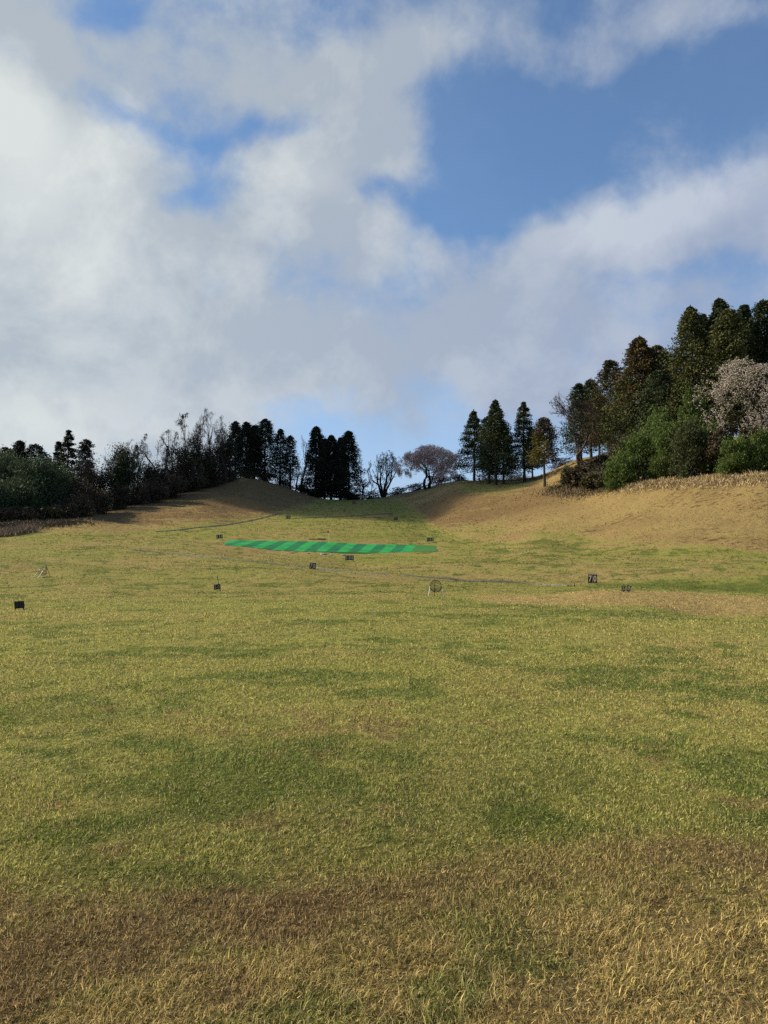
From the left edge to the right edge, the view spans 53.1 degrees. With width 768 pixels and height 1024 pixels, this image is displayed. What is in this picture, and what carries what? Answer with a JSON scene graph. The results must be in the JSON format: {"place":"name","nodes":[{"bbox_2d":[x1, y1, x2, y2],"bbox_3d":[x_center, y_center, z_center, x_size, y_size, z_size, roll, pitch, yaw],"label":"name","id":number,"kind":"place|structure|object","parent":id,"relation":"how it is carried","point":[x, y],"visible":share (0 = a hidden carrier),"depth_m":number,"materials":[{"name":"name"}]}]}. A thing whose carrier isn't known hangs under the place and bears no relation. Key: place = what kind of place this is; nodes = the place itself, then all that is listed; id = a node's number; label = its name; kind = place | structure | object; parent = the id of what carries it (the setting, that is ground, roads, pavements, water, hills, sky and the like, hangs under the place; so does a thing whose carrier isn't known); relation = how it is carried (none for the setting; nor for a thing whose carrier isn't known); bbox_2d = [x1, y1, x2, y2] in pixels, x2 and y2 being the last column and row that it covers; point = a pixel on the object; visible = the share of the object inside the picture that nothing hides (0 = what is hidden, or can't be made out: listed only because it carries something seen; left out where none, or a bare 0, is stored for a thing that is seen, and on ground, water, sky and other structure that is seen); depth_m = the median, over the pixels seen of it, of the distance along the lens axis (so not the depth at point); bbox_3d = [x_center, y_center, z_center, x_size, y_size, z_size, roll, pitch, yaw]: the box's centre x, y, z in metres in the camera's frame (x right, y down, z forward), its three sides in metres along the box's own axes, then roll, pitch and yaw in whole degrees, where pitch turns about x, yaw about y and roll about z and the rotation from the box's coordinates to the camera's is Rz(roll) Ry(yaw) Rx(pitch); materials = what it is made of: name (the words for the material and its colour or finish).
{"place":"outdoors","nodes":[
{"label":"outdoors","id":0,"kind":"place"},
{"bbox_2d":[0,516,103,531],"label":"rough grass","id":1,"kind":"structure","parent":0,"point":[53,522],"depth_m":151.85,"materials":[{"name":"brown plant"}]},
{"bbox_2d":[0,436,767,1023],"bbox_3d":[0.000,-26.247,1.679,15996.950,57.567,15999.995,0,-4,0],"label":"field","id":2,"kind":"structure","parent":0,"point":[726,524],"depth_m":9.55,"materials":[{"name":"green plant"}]},
{"bbox_2d":[0,446,22,486],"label":"bamboo clump","id":3,"kind":"object","parent":2,"relation":"on","point":[6,459],"visible":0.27,"depth_m":170.71,"materials":[{"name":"green plant"}]},
{"bbox_2d":[0,505,22,521],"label":"brush","id":4,"kind":"object","parent":2,"relation":"on","point":[4,516],"visible":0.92,"depth_m":157.56,"materials":[{"name":"green plant"}]},
{"bbox_2d":[11,440,28,479],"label":"cedar tree","id":5,"kind":"object","parent":2,"relation":"on","point":[19,446],"visible":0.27,"depth_m":198.81,"materials":[{"name":"green plant"}]},
{"bbox_2d":[0,522,48,536],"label":"reeds","id":6,"kind":"object","parent":2,"relation":"on","point":[15,530],"visible":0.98,"depth_m":138.66,"materials":[{"name":"beige plant"}]},
{"bbox_2d":[0,473,52,519],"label":"bamboo clump","id":7,"kind":"object","parent":2,"relation":"on","point":[17,499],"visible":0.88,"depth_m":161.51,"materials":[{"name":"green plant"}]},
{"bbox_2d":[0,453,54,513],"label":"bamboo clump","id":8,"kind":"object","parent":2,"relation":"on","point":[28,469],"visible":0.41,"depth_m":166.57,"materials":[{"name":"green plant"}]},
{"bbox_2d":[7,506,50,520],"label":"brush","id":9,"kind":"object","parent":2,"relation":"on","point":[25,513],"visible":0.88,"depth_m":157.43,"materials":[{"name":"green plant"}]},
{"bbox_2d":[21,443,52,465],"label":"cedar tree","id":10,"kind":"object","parent":2,"relation":"on","point":[40,450],"visible":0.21,"depth_m":202.52,"materials":[{"name":"green plant"}]},
{"bbox_2d":[27,454,73,515],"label":"bamboo clump","id":11,"kind":"object","parent":2,"relation":"on","point":[57,487],"visible":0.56,"depth_m":169.00,"materials":[{"name":"green plant"}]},
{"bbox_2d":[34,505,72,519],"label":"brush","id":12,"kind":"object","parent":2,"relation":"on","point":[56,512],"visible":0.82,"depth_m":159.38,"materials":[{"name":"green plant"}]},
{"bbox_2d":[47,501,83,518],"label":"brush","id":13,"kind":"object","parent":2,"relation":"on","point":[71,511],"visible":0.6,"depth_m":162.99,"materials":[{"name":"green plant"}]},
{"bbox_2d":[55,430,77,499],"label":"cedar tree","id":14,"kind":"object","parent":2,"relation":"on","point":[66,457],"visible":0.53,"depth_m":198.83,"materials":[{"name":"green plant"}]},
{"bbox_2d":[51,461,86,507],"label":"bamboo clump","id":15,"kind":"object","parent":2,"relation":"on","point":[66,476],"visible":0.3,"depth_m":173.90,"materials":[{"name":"green plant"}]},
{"bbox_2d":[65,474,104,513],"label":"brush","id":16,"kind":"object","parent":2,"relation":"on","point":[81,489],"visible":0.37,"depth_m":176.32,"materials":[{"name":"green plant"}]},
{"bbox_2d":[71,460,98,509],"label":"bare tree","id":17,"kind":"object","parent":2,"relation":"on","point":[86,465],"visible":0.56,"depth_m":185.52,"materials":[{"name":"brown plant"}]},
{"bbox_2d":[71,439,99,483],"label":"cedar tree","id":18,"kind":"object","parent":2,"relation":"on","point":[85,446],"visible":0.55,"depth_m":196.69,"materials":[{"name":"green plant"}]},
{"bbox_2d":[67,491,104,516],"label":"brush","id":19,"kind":"object","parent":2,"relation":"on","point":[84,502],"visible":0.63,"depth_m":167.59,"materials":[{"name":"green plant"}]},
{"bbox_2d":[78,461,110,512],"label":"brush","id":20,"kind":"object","parent":2,"relation":"on","point":[95,481],"visible":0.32,"depth_m":186.18,"materials":[{"name":"green plant"}]},
{"bbox_2d":[86,467,117,511],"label":"brush","id":21,"kind":"object","parent":2,"relation":"on","point":[104,479],"visible":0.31,"depth_m":188.34,"materials":[{"name":"green plant"}]},
{"bbox_2d":[88,487,121,513],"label":"brush","id":22,"kind":"object","parent":2,"relation":"on","point":[101,498],"visible":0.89,"depth_m":177.86,"materials":[{"name":"green plant"}]},
{"bbox_2d":[103,481,136,509],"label":"brush","id":23,"kind":"object","parent":2,"relation":"on","point":[122,492],"visible":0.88,"depth_m":188.08,"materials":[{"name":"green plant"}]},
{"bbox_2d":[97,441,151,507],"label":"evergreen tree","id":24,"kind":"object","parent":2,"relation":"on","point":[123,469],"visible":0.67,"depth_m":199.44,"materials":[{"name":"green plant"}]},
{"bbox_2d":[119,478,154,504],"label":"brush","id":25,"kind":"object","parent":2,"relation":"on","point":[139,488],"visible":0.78,"depth_m":194.01,"materials":[{"name":"green plant"}]},
{"bbox_2d":[130,460,162,500],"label":"brush","id":26,"kind":"object","parent":2,"relation":"on","point":[149,472],"visible":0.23,"depth_m":206.26,"materials":[{"name":"green plant"}]},
{"bbox_2d":[134,434,180,469],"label":"bare tree","id":27,"kind":"object","parent":2,"relation":"on","point":[136,446],"visible":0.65,"depth_m":218.44,"materials":[{"name":"brown plant"}]},
{"bbox_2d":[144,476,171,503],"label":"brush","id":28,"kind":"object","parent":2,"relation":"on","point":[156,496],"visible":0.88,"depth_m":200.12,"materials":[{"name":"green plant"}]},
{"bbox_2d":[154,429,181,477],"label":"bare tree","id":29,"kind":"object","parent":2,"relation":"on","point":[162,444],"visible":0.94,"depth_m":219.60,"materials":[{"name":"brown plant"}]},
{"bbox_2d":[153,458,194,490],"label":"brush","id":30,"kind":"object","parent":2,"relation":"on","point":[168,471],"visible":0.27,"depth_m":213.83,"materials":[{"name":"green plant"}]},
{"bbox_2d":[158,473,194,498],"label":"brush","id":31,"kind":"object","parent":2,"relation":"on","point":[174,493],"visible":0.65,"depth_m":208.39,"materials":[{"name":"green plant"}]},
{"bbox_2d":[173,443,196,475],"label":"ivy clad tree","id":32,"kind":"object","parent":2,"relation":"on","point":[181,448],"visible":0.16,"depth_m":226.70,"materials":[{"name":"green plant"}]},
{"bbox_2d":[169,456,204,492],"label":"brush","id":33,"kind":"object","parent":2,"relation":"on","point":[184,472],"visible":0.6,"depth_m":220.79,"materials":[{"name":"green plant"}]},
{"bbox_2d":[170,412,207,488],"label":"bare tree","id":34,"kind":"object","parent":2,"relation":"on","point":[185,442],"visible":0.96,"depth_m":221.71,"materials":[{"name":"brown plant"}]},
{"bbox_2d":[181,473,212,491],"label":"brush","id":35,"kind":"object","parent":2,"relation":"on","point":[194,485],"visible":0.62,"depth_m":220.39,"materials":[{"name":"green plant"}]},
{"bbox_2d":[188,428,210,488],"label":"ivy clad tree","id":36,"kind":"object","parent":2,"relation":"on","point":[201,453],"visible":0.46,"depth_m":230.42,"materials":[{"name":"green plant"}]},
{"bbox_2d":[191,408,216,485],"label":"bare tree","id":37,"kind":"object","parent":2,"relation":"on","point":[202,424],"visible":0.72,"depth_m":238.37,"materials":[{"name":"brown plant"}]},
{"bbox_2d":[203,440,224,486],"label":"ivy clad tree","id":38,"kind":"object","parent":2,"relation":"on","point":[212,454],"visible":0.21,"depth_m":239.26,"materials":[{"name":"green plant"}]},
{"bbox_2d":[201,453,230,487],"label":"ivy clad tree","id":39,"kind":"object","parent":2,"relation":"on","point":[213,474],"visible":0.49,"depth_m":232.22,"materials":[{"name":"green plant"}]},
{"bbox_2d":[155,513,278,531],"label":"drain channel","id":40,"kind":"object","parent":2,"relation":"on","point":[222,525],"visible":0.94,"depth_m":164.22,"materials":[{"name":"concrete"}]},
{"bbox_2d":[208,416,229,482],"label":"bare tree","id":41,"kind":"object","parent":2,"relation":"on","point":[220,452],"visible":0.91,"depth_m":240.75,"materials":[{"name":"brown plant"}]},
{"bbox_2d":[211,424,240,483],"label":"ivy clad tree","id":42,"kind":"object","parent":2,"relation":"on","point":[226,453],"visible":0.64,"depth_m":244.08,"materials":[{"name":"green plant"}]},
{"bbox_2d":[225,421,256,477],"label":"cedar tree","id":43,"kind":"object","parent":2,"relation":"on","point":[236,430],"visible":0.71,"depth_m":256.96,"materials":[{"name":"green plant"}]},
{"bbox_2d":[230,421,267,477],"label":"cedar tree","id":44,"kind":"object","parent":2,"relation":"on","point":[247,428],"visible":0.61,"depth_m":262.91,"materials":[{"name":"green plant"}]},
{"bbox_2d":[242,418,297,478],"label":"cedar tree","id":45,"kind":"object","parent":2,"relation":"on","point":[265,430],"visible":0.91,"depth_m":264.31,"materials":[{"name":"green plant"}]},
{"bbox_2d":[268,429,298,479],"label":"cedar tree","id":46,"kind":"object","parent":2,"relation":"on","point":[282,440],"visible":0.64,"depth_m":273.04,"materials":[{"name":"green plant"}]},
{"bbox_2d":[275,477,298,490],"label":"brush","id":47,"kind":"object","parent":2,"relation":"on","point":[281,481],"visible":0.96,"depth_m":270.69,"materials":[{"name":"green plant"}]},
{"bbox_2d":[278,435,302,483],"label":"cedar tree","id":48,"kind":"object","parent":2,"relation":"on","point":[290,438],"visible":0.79,"depth_m":277.20,"materials":[{"name":"green plant"}]},
{"bbox_2d":[298,426,335,497],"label":"cedar tree","id":49,"kind":"object","parent":2,"relation":"on","point":[315,449],"visible":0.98,"depth_m":276.23,"materials":[{"name":"green plant"}]},
{"bbox_2d":[224,540,436,553],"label":"putting mat","id":50,"kind":"object","parent":2,"relation":"on","point":[323,547],"visible":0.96,"depth_m":123.30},
{"bbox_2d":[316,435,347,499],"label":"cedar tree","id":51,"kind":"object","parent":2,"relation":"on","point":[331,444],"visible":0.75,"depth_m":279.95,"materials":[{"name":"green plant"}]},
{"bbox_2d":[328,430,371,499],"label":"cedar tree","id":52,"kind":"object","parent":2,"relation":"on","point":[350,462],"visible":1,"depth_m":277.27,"materials":[{"name":"green plant"}]},
{"bbox_2d":[131,549,574,585],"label":"drain channel","id":53,"kind":"object","parent":2,"relation":"on","point":[371,572],"visible":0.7,"depth_m":67.66,"materials":[{"name":"concrete"}]},
{"bbox_2d":[367,450,398,497],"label":"budding tree","id":54,"kind":"object","parent":2,"relation":"on","point":[383,490],"visible":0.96,"depth_m":294.98,"materials":[{"name":"brown plant"}]},
{"bbox_2d":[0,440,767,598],"bbox_3d":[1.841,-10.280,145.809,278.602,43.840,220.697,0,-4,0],"label":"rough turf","id":55,"kind":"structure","parent":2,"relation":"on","point":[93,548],"depth_m":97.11,"materials":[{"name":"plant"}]},
{"bbox_2d":[393,444,459,489],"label":"cherry tree","id":56,"kind":"object","parent":2,"relation":"on","point":[427,455],"visible":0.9,"depth_m":271.69,"materials":[{"name":"pink plant"}]},
{"bbox_2d":[450,409,493,481],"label":"cedar tree","id":57,"kind":"object","parent":2,"relation":"on","point":[473,416],"visible":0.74,"depth_m":248.90,"materials":[{"name":"green plant"}]},
{"bbox_2d":[473,416,501,483],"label":"cedar tree","id":58,"kind":"object","parent":2,"relation":"on","point":[484,421],"visible":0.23,"depth_m":243.35,"materials":[{"name":"green plant"}]},
{"bbox_2d":[468,399,528,484],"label":"cedar tree","id":59,"kind":"object","parent":2,"relation":"on","point":[496,414],"visible":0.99,"depth_m":235.90,"materials":[{"name":"green plant"}]},
{"bbox_2d":[484,429,518,483],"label":"cedar tree","id":60,"kind":"object","parent":2,"relation":"on","point":[503,480],"visible":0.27,"depth_m":239.01,"materials":[{"name":"green plant"}]},
{"bbox_2d":[476,466,568,482],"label":"brown grass","id":61,"kind":"structure","parent":2,"relation":"on","point":[552,473],"depth_m":244.29,"materials":[{"name":"brown plant"}]},
{"bbox_2d":[501,402,549,481],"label":"cedar tree","id":62,"kind":"object","parent":2,"relation":"on","point":[525,423],"visible":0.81,"depth_m":238.90,"materials":[{"name":"green plant"}]},
{"bbox_2d":[525,416,565,486],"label":"cedar tree","id":63,"kind":"object","parent":2,"relation":"on","point":[544,425],"visible":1,"depth_m":192.42,"materials":[{"name":"green plant"}]},
{"bbox_2d":[554,464,581,490],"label":"scrub","id":64,"kind":"object","parent":2,"relation":"on","point":[565,478],"visible":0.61,"depth_m":172.10,"materials":[{"name":"brown plant"}]},
{"bbox_2d":[532,480,614,502],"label":"scrub grass","id":65,"kind":"structure","parent":2,"relation":"on","point":[561,491],"depth_m":169.58,"materials":[{"name":"beige plant"}]},
{"bbox_2d":[549,391,605,463],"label":"bare tree","id":66,"kind":"object","parent":2,"relation":"on","point":[588,413],"visible":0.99,"depth_m":186.67,"materials":[{"name":"brown plant"}]},
{"bbox_2d":[554,383,604,459],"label":"cedar tree","id":67,"kind":"object","parent":2,"relation":"on","point":[578,388],"visible":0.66,"depth_m":215.44,"materials":[{"name":"green plant"}]},
{"bbox_2d":[559,379,599,458],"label":"cedar tree","id":68,"kind":"object","parent":2,"relation":"on","point":[589,385],"visible":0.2,"depth_m":223.44,"materials":[{"name":"green plant"}]},
{"bbox_2d":[565,458,597,488],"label":"scrub","id":69,"kind":"object","parent":2,"relation":"on","point":[580,468],"visible":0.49,"depth_m":168.51,"materials":[{"name":"brown plant"}]},
{"bbox_2d":[580,394,608,454],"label":"cedar tree","id":70,"kind":"object","parent":2,"relation":"on","point":[594,443],"visible":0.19,"depth_m":207.32,"materials":[{"name":"green plant"}]},
{"bbox_2d":[579,470,612,489],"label":"scrub","id":71,"kind":"object","parent":2,"relation":"on","point":[591,480],"visible":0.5,"depth_m":159.18,"materials":[{"name":"brown plant"}]},
{"bbox_2d":[576,359,622,457],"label":"cedar tree","id":72,"kind":"object","parent":2,"relation":"on","point":[606,374],"visible":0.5,"depth_m":203.63,"materials":[{"name":"green plant"}]},
{"bbox_2d":[589,450,616,483],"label":"scrub","id":73,"kind":"object","parent":2,"relation":"on","point":[600,458],"visible":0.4,"depth_m":167.03,"materials":[{"name":"brown plant"}]},
{"bbox_2d":[586,448,640,491],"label":"bush","id":74,"kind":"object","parent":2,"relation":"on","point":[621,473],"visible":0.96,"depth_m":151.85,"materials":[{"name":"green plant"}]},
{"bbox_2d":[595,379,642,453],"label":"cedar tree","id":75,"kind":"object","parent":2,"relation":"on","point":[618,389],"visible":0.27,"depth_m":189.07,"materials":[{"name":"green plant"}]},
{"bbox_2d":[609,432,639,475],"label":"bush","id":76,"kind":"object","parent":2,"relation":"on","point":[620,445],"visible":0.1,"depth_m":160.43,"materials":[{"name":"green plant"}]},
{"bbox_2d":[580,335,671,451],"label":"cedar tree","id":77,"kind":"object","parent":2,"relation":"on","point":[640,358],"visible":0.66,"depth_m":182.66,"materials":[{"name":"green plant"}]},
{"bbox_2d":[618,424,657,480],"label":"bush","id":78,"kind":"object","parent":2,"relation":"on","point":[635,443],"visible":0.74,"depth_m":154.43,"materials":[{"name":"green plant"}]},
{"bbox_2d":[628,369,673,433],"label":"cedar tree","id":79,"kind":"object","parent":2,"relation":"on","point":[658,376],"visible":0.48,"depth_m":173.15,"materials":[{"name":"green plant"}]},
{"bbox_2d":[636,403,678,470],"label":"bush","id":80,"kind":"object","parent":2,"relation":"on","point":[652,418],"visible":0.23,"depth_m":158.89,"materials":[{"name":"green plant"}]},
{"bbox_2d":[643,351,678,417],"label":"cedar tree","id":81,"kind":"object","parent":2,"relation":"on","point":[665,357],"visible":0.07,"depth_m":189.43,"materials":[{"name":"green plant"}]},
{"bbox_2d":[636,419,692,479],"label":"bush","id":82,"kind":"object","parent":2,"relation":"on","point":[659,470],"visible":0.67,"depth_m":150.05,"materials":[{"name":"green plant"}]},
{"bbox_2d":[567,469,767,499],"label":"dry grass","id":83,"kind":"structure","parent":2,"relation":"on","point":[761,478],"depth_m":135.44,"materials":[{"name":"plant"}]},
{"bbox_2d":[663,390,685,427],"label":"cedar tree","id":84,"kind":"object","parent":2,"relation":"on","point":[674,399],"visible":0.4,"depth_m":159.08,"materials":[{"name":"green plant"}]},
{"bbox_2d":[668,377,696,422],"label":"cedar tree","id":85,"kind":"object","parent":2,"relation":"on","point":[680,383],"visible":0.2,"depth_m":161.19,"materials":[{"name":"green plant"}]},
{"bbox_2d":[660,416,713,479],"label":"bush","id":86,"kind":"object","parent":2,"relation":"on","point":[688,447],"visible":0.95,"depth_m":143.07,"materials":[{"name":"green plant"}]},
{"bbox_2d":[652,305,734,426],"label":"cedar tree","id":87,"kind":"object","parent":2,"relation":"on","point":[691,319],"visible":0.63,"depth_m":173.10,"materials":[{"name":"green plant"}]},
{"bbox_2d":[669,381,722,463],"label":"bush","id":88,"kind":"object","parent":2,"relation":"on","point":[692,410],"visible":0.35,"depth_m":155.03,"materials":[{"name":"green plant"}]},
{"bbox_2d":[699,426,732,472],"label":"scrub","id":89,"kind":"object","parent":2,"relation":"on","point":[715,440],"visible":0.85,"depth_m":140.81,"materials":[{"name":"brown plant"}]},
{"bbox_2d":[697,415,738,473],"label":"bush","id":90,"kind":"object","parent":2,"relation":"on","point":[710,434],"visible":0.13,"depth_m":144.24,"materials":[{"name":"green plant"}]},
{"bbox_2d":[692,297,759,424],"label":"cedar tree","id":91,"kind":"object","parent":2,"relation":"on","point":[719,305],"visible":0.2,"depth_m":173.94,"materials":[{"name":"green plant"}]},
{"bbox_2d":[688,357,767,463],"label":"cherry tree","id":92,"kind":"object","parent":2,"relation":"on","point":[763,416],"visible":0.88,"depth_m":138.73,"materials":[{"name":"pink plant"}]},
{"bbox_2d":[697,308,766,437],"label":"cedar tree","id":93,"kind":"object","parent":2,"relation":"on","point":[729,322],"visible":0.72,"depth_m":166.95,"materials":[{"name":"green plant"}]},
{"bbox_2d":[707,433,766,475],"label":"bush","id":94,"kind":"object","parent":2,"relation":"on","point":[735,455],"visible":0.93,"depth_m":133.91,"materials":[{"name":"green plant"}]},
{"bbox_2d":[729,420,766,470],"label":"scrub","id":95,"kind":"object","parent":2,"relation":"on","point":[744,430],"visible":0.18,"depth_m":139.57,"materials":[{"name":"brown plant"}]},
{"bbox_2d":[737,304,762,421],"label":"cedar tree","id":96,"kind":"object","parent":2,"relation":"on","point":[743,311],"visible":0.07,"depth_m":182.09,"materials":[{"name":"green plant"}]},
{"bbox_2d":[739,425,767,470],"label":"bush","id":97,"kind":"object","parent":2,"relation":"on","point":[760,441],"visible":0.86,"depth_m":133.70,"materials":[{"name":"green plant"}]},
{"bbox_2d":[742,299,767,422],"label":"cedar tree","id":98,"kind":"object","parent":2,"relation":"on","point":[760,309],"visible":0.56,"depth_m":174.08,"materials":[{"name":"green plant"}]},
{"bbox_2d":[0,0,767,504],"label":"sky","id":99,"kind":"structure","parent":0,"point":[384,222],"materials":[{"name":"blue"}]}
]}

